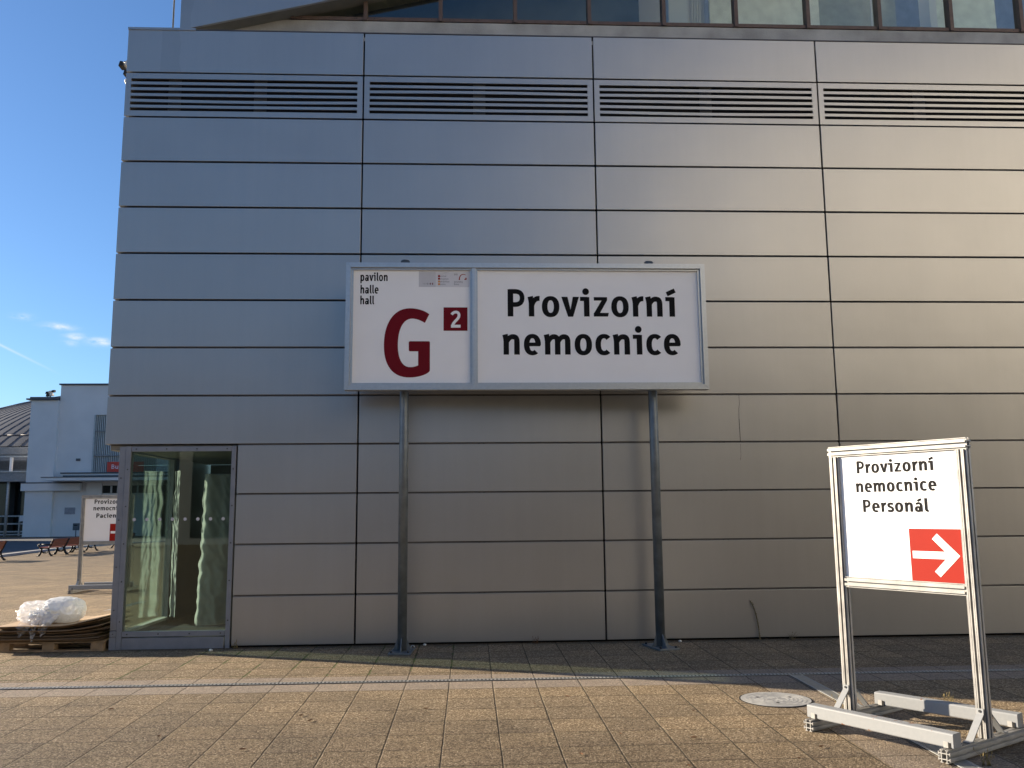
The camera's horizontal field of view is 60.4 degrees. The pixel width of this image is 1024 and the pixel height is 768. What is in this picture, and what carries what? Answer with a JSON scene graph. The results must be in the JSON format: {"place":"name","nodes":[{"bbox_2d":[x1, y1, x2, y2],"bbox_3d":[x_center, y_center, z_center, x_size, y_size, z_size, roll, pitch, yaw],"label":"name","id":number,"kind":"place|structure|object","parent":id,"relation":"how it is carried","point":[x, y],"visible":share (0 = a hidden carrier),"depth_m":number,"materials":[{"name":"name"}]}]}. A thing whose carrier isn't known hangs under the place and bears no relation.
{"place":"outdoors","nodes":[
{"label":"outdoors","id":0,"kind":"place"},
{"bbox_2d":[73,523,79,536],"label":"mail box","id":1,"kind":"object","parent":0,"point":[76,526],"visible":0.98,"depth_m":72.64,"materials":[{"name":"metal"}]},
{"bbox_2d":[0,536,164,553],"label":"road","id":2,"kind":"structure","parent":0,"point":[12,545],"depth_m":61.82,"materials":[{"name":"grey asphalt"}]},
{"bbox_2d":[0,0,180,407],"label":"sky","id":3,"kind":"structure","parent":0,"point":[62,84],"materials":[{"name":"blue"}]},
{"bbox_2d":[0,535,1023,767],"bbox_3d":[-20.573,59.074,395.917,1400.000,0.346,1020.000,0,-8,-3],"label":"plaza ground","id":4,"kind":"structure","parent":0,"point":[657,722],"depth_m":7.52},
{"bbox_2d":[0,540,6,559],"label":"park bench","id":5,"kind":"object","parent":4,"relation":"on","point":[2,544],"visible":1,"depth_m":36.77,"materials":[{"name":"wood"}]},
{"bbox_2d":[0,396,60,536],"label":"domed hall","id":6,"kind":"structure","parent":4,"relation":"on","point":[14,427],"depth_m":78.07,"materials":[{"name":"metal"}]},
{"bbox_2d":[37,538,69,555],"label":"park bench","id":7,"kind":"object","parent":4,"relation":"on","point":[59,542],"visible":0.98,"depth_m":41.94,"materials":[{"name":"wood"}]},
{"bbox_2d":[0,637,108,652],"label":"pallet","id":8,"kind":"object","parent":4,"relation":"on","point":[53,646],"visible":0.46,"depth_m":10.22,"materials":[{"name":"brown wood"}]},
{"bbox_2d":[15,636,108,641],"bbox_3d":[-5.443,3.044,10.630,1.246,0.014,0.855,0,-8,-4],"label":"cardboard sheet","id":9,"kind":"object","parent":8,"relation":"on","point":[39,641],"visible":0.14,"depth_m":10.20,"materials":[{"name":"brown cardboard"}]},
{"bbox_2d":[0,640,81,641],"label":"cardboard sheet","id":10,"kind":"object","parent":9,"relation":"on","point":[53,640],"visible":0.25,"depth_m":10.16,"materials":[{"name":"brown cardboard"}]},
{"bbox_2d":[0,629,125,640],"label":"cardboard sheet","id":11,"kind":"object","parent":10,"relation":"on","point":[63,639],"visible":0.16,"depth_m":10.17,"materials":[{"name":"brown cardboard"}]},
{"bbox_2d":[55,537,78,554],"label":"park bench","id":12,"kind":"object","parent":4,"relation":"on","point":[73,541],"visible":0.62,"depth_m":44.01,"materials":[{"name":"wood"}]},
{"bbox_2d":[0,540,164,556],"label":"kerb","id":13,"kind":"structure","parent":4,"relation":"on","point":[23,552],"depth_m":47.36,"materials":[{"name":"concrete"}]},
{"bbox_2d":[71,545,98,552],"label":"park bench","id":14,"kind":"object","parent":4,"relation":"on","point":[88,546],"visible":0.38,"depth_m":46.84,"materials":[{"name":"metal"}]},
{"bbox_2d":[20,383,168,536],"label":"white pavilion","id":15,"kind":"structure","parent":4,"relation":"on","point":[72,458],"depth_m":75.12,"materials":[{"name":"paint"}]},
{"bbox_2d":[45,390,55,396],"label":"roof floodlights","id":16,"kind":"object","parent":15,"relation":"on","point":[49,393],"visible":0.84,"depth_m":77.03,"materials":[{"name":"metal"}]},
{"bbox_2d":[91,415,156,471],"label":"tall window","id":17,"kind":"structure","parent":15,"relation":"in","point":[102,452],"depth_m":75.72,"materials":[{"name":"metal"}]},
{"bbox_2d":[103,485,167,492],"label":"entrance window","id":18,"kind":"structure","parent":15,"relation":"in","point":[135,488],"depth_m":75.17,"materials":[{"name":"glass"}]},
{"bbox_2d":[67,495,138,593],"bbox_3d":[-8.914,3.490,19.345,1.113,2.087,1.155,0,-8,-6],"label":"sign stand","id":19,"kind":"object","parent":4,"relation":"on","point":[98,521],"visible":0.82,"depth_m":19.31,"materials":[{"name":"metal"}]},
{"bbox_2d":[104,601,146,610],"bbox_3d":[-6.752,3.467,12.348,0.140,0.054,8.590,0,-8,-3],"label":"drain channel","id":20,"kind":"object","parent":4,"relation":"in","point":[135,603],"visible":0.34,"depth_m":16.19,"materials":[{"name":"metal"}]},
{"bbox_2d":[0,669,1023,689],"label":"drain channel","id":21,"kind":"object","parent":4,"relation":"on","point":[452,680],"visible":0.98,"depth_m":8.35,"materials":[{"name":"metal"}]},
{"bbox_2d":[344,259,709,654],"bbox_3d":[0.190,0.771,10.369,4.274,4.578,0.515,0,-8,-3],"label":"hall sign","id":22,"kind":"object","parent":4,"relation":"on","point":[409,326],"visible":1,"depth_m":10.41,"materials":[{"name":"metal"}]},
{"bbox_2d":[105,0,1023,649],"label":"exhibition hall","id":23,"kind":"structure","parent":4,"relation":"on","point":[829,194],"depth_m":11.19,"materials":[{"name":"metal"}]},
{"bbox_2d":[118,60,126,83],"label":"wall floodlights","id":24,"kind":"object","parent":23,"relation":"attached to","point":[122,65],"depth_m":12.80,"materials":[{"name":"metal"}]},
{"bbox_2d":[108,446,237,649],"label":"corner window","id":25,"kind":"structure","parent":23,"relation":"in","point":[119,639],"depth_m":10.48,"materials":[{"name":"grey metal"}]},
{"bbox_2d":[172,0,174,27],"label":"lightning rod","id":26,"kind":"object","parent":23,"relation":"on","point":[173,13],"depth_m":12.00,"materials":[{"name":"metal"}]},
{"bbox_2d":[169,471,180,617],"bbox_3d":[-4.592,2.164,11.964,0.062,1.952,0.380,4,-9,-30],"label":"hanging sheet","id":27,"kind":"object","parent":23,"relation":"hanging from","point":[172,600],"visible":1,"depth_m":11.91,"materials":[{"name":"fabric"}]},
{"bbox_2d":[194,474,237,625],"bbox_3d":[-3.655,2.049,10.963,0.552,1.847,0.276,1,-8,-8],"label":"hanging sheet","id":28,"kind":"object","parent":23,"relation":"hanging from","point":[212,586],"visible":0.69,"depth_m":10.90,"materials":[{"name":"fabric"}]},
{"bbox_2d":[290,16,363,20],"bbox_3d":[-2.599,-5.338,12.433,1.013,0.460,0.140,0,-8,-3],"label":"window","id":29,"kind":"structure","parent":23,"relation":"in","point":[325,18],"depth_m":12.37,"materials":[{"name":"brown metal"}]},
{"bbox_2d":[363,1,438,22],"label":"window","id":30,"kind":"structure","parent":23,"relation":"in","point":[365,14],"depth_m":12.41,"materials":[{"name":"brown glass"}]},
{"bbox_2d":[439,0,512,23],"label":"window","id":31,"kind":"structure","parent":23,"relation":"in","point":[441,20],"depth_m":12.46,"materials":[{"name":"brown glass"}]},
{"bbox_2d":[513,0,586,24],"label":"window","id":32,"kind":"structure","parent":23,"relation":"in","point":[548,22],"depth_m":12.51,"materials":[{"name":"brown metal"}]},
{"bbox_2d":[586,0,661,26],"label":"window","id":33,"kind":"structure","parent":23,"relation":"in","point":[588,2],"depth_m":12.57,"materials":[{"name":"brown metal"}]},
{"bbox_2d":[660,0,733,27],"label":"window","id":34,"kind":"structure","parent":23,"relation":"in","point":[662,2],"depth_m":12.62,"materials":[{"name":"brown metal"}]},
{"bbox_2d":[731,0,805,28],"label":"window","id":35,"kind":"structure","parent":23,"relation":"in","point":[734,4],"depth_m":12.67,"materials":[{"name":"brown metal"}]},
{"bbox_2d":[802,0,877,29],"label":"window","id":36,"kind":"structure","parent":23,"relation":"in","point":[805,3],"depth_m":12.73,"materials":[{"name":"brown metal"}]},
{"bbox_2d":[872,0,949,31],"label":"window","id":37,"kind":"structure","parent":23,"relation":"in","point":[877,14],"depth_m":12.78,"materials":[{"name":"brown metal"}]},
{"bbox_2d":[943,0,1019,32],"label":"window","id":38,"kind":"structure","parent":23,"relation":"in","point":[947,4],"depth_m":12.83,"materials":[{"name":"brown metal"}]},
{"bbox_2d":[1012,0,1023,32],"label":"window","id":39,"kind":"structure","parent":23,"relation":"in","point":[1017,4],"depth_m":12.89,"materials":[{"name":"brown metal"}]},
{"bbox_2d":[750,600,760,639],"bbox_3d":[2.945,2.857,10.655,0.119,0.468,0.016,-1,-8,1],"label":"dry stalk","id":40,"kind":"object","parent":4,"relation":"on","point":[757,620],"visible":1,"depth_m":10.65,"materials":[{"name":"brown plant"}]},
{"bbox_2d":[739,692,812,707],"bbox_3d":[2.231,2.676,7.441,0.604,0.028,0.604,0,-8,-3],"label":"manhole cover","id":41,"kind":"object","parent":4,"relation":"on","point":[777,699],"visible":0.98,"depth_m":7.41,"materials":[{"name":"grey metal"}]},
{"bbox_2d":[790,675,981,767],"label":"drain channel","id":42,"kind":"object","parent":4,"relation":"on","point":[832,694],"visible":0.5,"depth_m":7.20,"materials":[{"name":"metal"}]},
{"bbox_2d":[804,437,1023,763],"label":"sign stand","id":43,"kind":"object","parent":4,"relation":"on","point":[903,516],"visible":1,"depth_m":6.39,"materials":[{"name":"metal"}]},
{"bbox_2d":[973,747,994,765],"bbox_3d":[2.996,2.354,5.556,0.135,0.116,0.065,1,-8,-10],"label":"dry weed","id":44,"kind":"object","parent":4,"relation":"on","point":[988,761],"visible":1,"depth_m":5.55,"materials":[{"name":"brown plant"}]},
{"bbox_3d":[-5.428,2.917,10.600,1.196,0.068,0.793,0,-8,-1],"label":"cardboard sheet","id":45,"kind":"object","parent":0,"visible":0},
{"bbox_2d":[0,617,127,632],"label":"cardboard sheet","id":46,"kind":"object","parent":45,"relation":"on","point":[54,631],"visible":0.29,"depth_m":10.17,"materials":[{"name":"brown cardboard"}]},
{"bbox_2d":[0,615,132,631],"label":"cardboard sheet","id":47,"kind":"object","parent":46,"relation":"on","point":[68,629],"visible":0.39,"depth_m":10.23,"materials":[{"name":"brown cardboard"}]},
{"bbox_2d":[0,614,125,629],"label":"cardboard sheet","id":48,"kind":"object","parent":47,"relation":"on","point":[61,628],"visible":0.2,"depth_m":10.27,"materials":[{"name":"brown cardboard"}]},
{"bbox_2d":[64,617,110,627],"bbox_3d":[-5.435,2.864,10.623,1.193,0.082,0.770,0,-8,-2],"label":"cardboard sheet","id":49,"kind":"object","parent":48,"relation":"on","point":[87,623],"visible":0.2,"depth_m":10.26,"materials":[{"name":"brown cardboard"}]},
{"bbox_2d":[0,616,109,628],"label":"cardboard sheet","id":50,"kind":"object","parent":49,"relation":"on","point":[53,627],"visible":0.24,"depth_m":10.20,"materials":[{"name":"brown cardboard"}]},
{"bbox_2d":[0,610,131,627],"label":"cardboard sheet","id":51,"kind":"object","parent":50,"relation":"on","point":[54,626],"visible":0.3,"depth_m":10.20,"materials":[{"name":"brown cardboard"}]},
{"bbox_2d":[0,609,129,626],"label":"cardboard sheet","id":52,"kind":"object","parent":51,"relation":"on","point":[22,624],"visible":0.54,"depth_m":10.30,"materials":[{"name":"brown cardboard"}]},
{"bbox_2d":[15,596,86,623],"bbox_3d":[-5.502,2.778,10.430,0.770,0.480,0.605,0,-8,-3],"label":"plastic wrap","id":53,"kind":"object","parent":52,"relation":"on","point":[67,609],"visible":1,"depth_m":10.37,"materials":[{"name":"plastic"}]},
{"bbox_3d":[-5.451,3.022,10.660,1.132,0.016,0.865,0,-8,-3],"label":"cardboard sheet","id":54,"kind":"object","parent":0,"visible":0},
{"bbox_2d":[0,626,131,639],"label":"cardboard sheet","id":55,"kind":"object","parent":54,"relation":"on","point":[99,635],"visible":0.26,"depth_m":10.18,"materials":[{"name":"brown cardboard"}]},
{"bbox_2d":[0,630,109,638],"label":"cardboard sheet","id":56,"kind":"object","parent":55,"relation":"on","point":[52,637],"visible":0.2,"depth_m":10.19,"materials":[{"name":"brown cardboard"}]},
{"bbox_2d":[0,629,109,637],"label":"cardboard sheet","id":57,"kind":"object","parent":56,"relation":"on","point":[58,634],"visible":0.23,"depth_m":10.21,"materials":[{"name":"brown cardboard"}]},
{"bbox_2d":[0,624,125,636],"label":"cardboard sheet","id":58,"kind":"object","parent":57,"relation":"on","point":[70,634],"visible":0.27,"depth_m":10.23,"materials":[{"name":"brown cardboard"}]},
{"bbox_2d":[0,631,93,635],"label":"cardboard sheet","id":59,"kind":"object","parent":58,"relation":"on","point":[60,633],"visible":0.19,"depth_m":10.22,"materials":[{"name":"brown cardboard"}]},
{"bbox_2d":[0,621,129,634],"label":"cardboard sheet","id":60,"kind":"object","parent":59,"relation":"on","point":[84,631],"visible":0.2,"depth_m":10.27,"materials":[{"name":"brown cardboard"}]},
{"bbox_2d":[0,620,129,633],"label":"cardboard sheet","id":61,"kind":"object","parent":60,"relation":"on","point":[101,627],"visible":0.24,"depth_m":10.22,"materials":[{"name":"brown cardboard"}]}
]}

